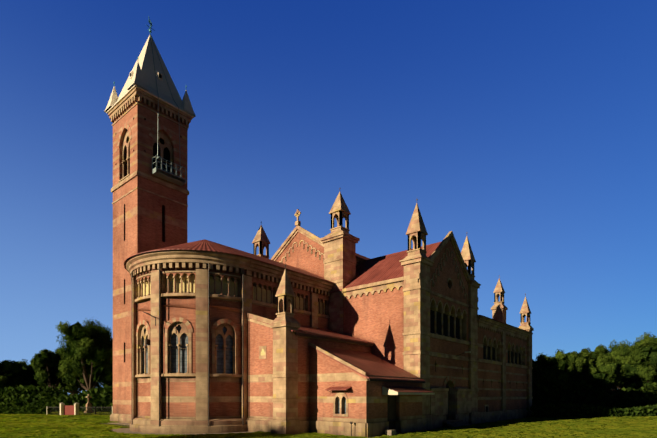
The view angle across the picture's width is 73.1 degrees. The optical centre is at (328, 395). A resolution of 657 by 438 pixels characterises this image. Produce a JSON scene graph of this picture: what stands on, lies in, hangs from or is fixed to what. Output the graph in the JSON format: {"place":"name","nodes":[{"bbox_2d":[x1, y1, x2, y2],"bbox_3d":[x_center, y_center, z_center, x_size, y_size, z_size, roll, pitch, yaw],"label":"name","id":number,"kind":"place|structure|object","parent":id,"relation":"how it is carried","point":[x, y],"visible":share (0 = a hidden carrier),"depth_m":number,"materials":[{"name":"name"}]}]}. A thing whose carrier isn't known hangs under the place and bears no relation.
{"place":"outdoors","nodes":[
{"label":"outdoors","id":0,"kind":"place"},
{"bbox_2d":[104,16,195,422],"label":"church tower","id":1,"kind":"structure","parent":0,"point":[149,111],"depth_m":48.00,"materials":[{"name":"red brick"}]},
{"bbox_2d":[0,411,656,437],"bbox_3d":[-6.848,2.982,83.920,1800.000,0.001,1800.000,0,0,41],"label":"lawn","id":2,"kind":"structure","parent":0,"point":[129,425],"depth_m":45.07,"materials":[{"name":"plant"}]},
{"bbox_2d":[0,360,22,390],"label":"tree","id":3,"kind":"object","parent":2,"relation":"on","point":[9,367],"visible":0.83,"depth_m":84.23,"materials":[{"name":"plant"}]},
{"bbox_2d":[0,404,52,414],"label":"hedge","id":4,"kind":"object","parent":2,"relation":"on","point":[37,409],"visible":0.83,"depth_m":66.02,"materials":[{"name":"plant"}]},
{"bbox_2d":[6,359,48,387],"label":"tree","id":5,"kind":"object","parent":2,"relation":"on","point":[26,375],"visible":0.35,"depth_m":89.07,"materials":[{"name":"plant"}]},
{"bbox_2d":[30,347,77,390],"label":"tree","id":6,"kind":"object","parent":2,"relation":"on","point":[45,364],"visible":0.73,"depth_m":83.39,"materials":[{"name":"plant"}]},
{"bbox_2d":[0,385,112,411],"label":"shrubs","id":7,"kind":"object","parent":2,"relation":"on","point":[101,399],"visible":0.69,"depth_m":75.86,"materials":[{"name":"plant"}]},
{"bbox_2d":[57,379,86,394],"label":"tree","id":8,"kind":"object","parent":2,"relation":"on","point":[75,389],"visible":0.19,"depth_m":120.37,"materials":[{"name":"plant"}]},
{"bbox_2d":[46,402,112,414],"bbox_3d":[-35.735,2.007,63.747,9.679,1.950,0.845,0,0,1],"label":"lattice fence","id":9,"kind":"object","parent":2,"relation":"on","point":[69,409],"visible":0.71,"depth_m":63.71,"materials":[{"name":"wood"}]},
{"bbox_2d":[55,318,112,390],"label":"tree","id":10,"kind":"object","parent":2,"relation":"on","point":[87,352],"visible":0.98,"depth_m":75.33,"materials":[{"name":"plant"}]},
{"bbox_2d":[86,394,92,412],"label":"memorial cross","id":11,"kind":"object","parent":2,"relation":"on","point":[88,404],"visible":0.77,"depth_m":69.58,"materials":[{"name":"stone"}]},
{"bbox_2d":[78,358,112,388],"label":"tree","id":12,"kind":"object","parent":2,"relation":"on","point":[82,380],"visible":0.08,"depth_m":101.12,"materials":[{"name":"plant"}]},
{"bbox_2d":[124,239,333,433],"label":"apse","id":13,"kind":"structure","parent":2,"relation":"on","point":[194,303],"depth_m":35.04,"materials":[{"name":"red brick"}]},
{"bbox_2d":[111,422,423,437],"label":"apron paving","id":14,"kind":"structure","parent":2,"relation":"on","point":[124,430],"depth_m":35.06,"materials":[{"name":"stone"}]},
{"bbox_2d":[246,263,434,436],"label":"side annex","id":15,"kind":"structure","parent":2,"relation":"on","point":[303,379],"depth_m":33.80,"materials":[{"name":"red brick"}]},
{"bbox_2d":[252,188,533,429],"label":"church main building","id":16,"kind":"structure","parent":2,"relation":"on","point":[414,310],"depth_m":43.29,"materials":[{"name":"red brick"}]},
{"bbox_2d":[532,353,570,393],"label":"tree","id":17,"kind":"object","parent":2,"relation":"on","point":[544,370],"visible":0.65,"depth_m":68.41,"materials":[{"name":"plant"}]},
{"bbox_2d":[539,348,592,371],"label":"tree","id":18,"kind":"object","parent":2,"relation":"on","point":[566,359],"visible":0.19,"depth_m":78.07,"materials":[{"name":"plant"}]},
{"bbox_2d":[526,402,656,417],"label":"hedge","id":19,"kind":"object","parent":2,"relation":"on","point":[568,409],"visible":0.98,"depth_m":57.81,"materials":[{"name":"plant"}]},
{"bbox_2d":[565,349,622,390],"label":"tree","id":20,"kind":"object","parent":2,"relation":"on","point":[597,370],"visible":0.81,"depth_m":70.07,"materials":[{"name":"plant"}]},
{"bbox_2d":[532,379,656,412],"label":"shrubs","id":21,"kind":"object","parent":2,"relation":"on","point":[642,393],"visible":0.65,"depth_m":68.63,"materials":[{"name":"plant"}]},
{"bbox_2d":[592,339,632,391],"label":"tree","id":22,"kind":"object","parent":2,"relation":"on","point":[618,352],"visible":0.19,"depth_m":83.40,"materials":[{"name":"plant"}]},
{"bbox_2d":[617,341,656,383],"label":"tree","id":23,"kind":"object","parent":2,"relation":"on","point":[639,364],"visible":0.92,"depth_m":72.85,"materials":[{"name":"plant"}]},
{"bbox_2d":[630,332,656,380],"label":"tree","id":24,"kind":"object","parent":2,"relation":"on","point":[640,343],"visible":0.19,"depth_m":78.36,"materials":[{"name":"plant"}]},
{"bbox_2d":[0,0,656,393],"label":"sky","id":25,"kind":"structure","parent":0,"point":[524,130],"materials":[{"name":"blue"}]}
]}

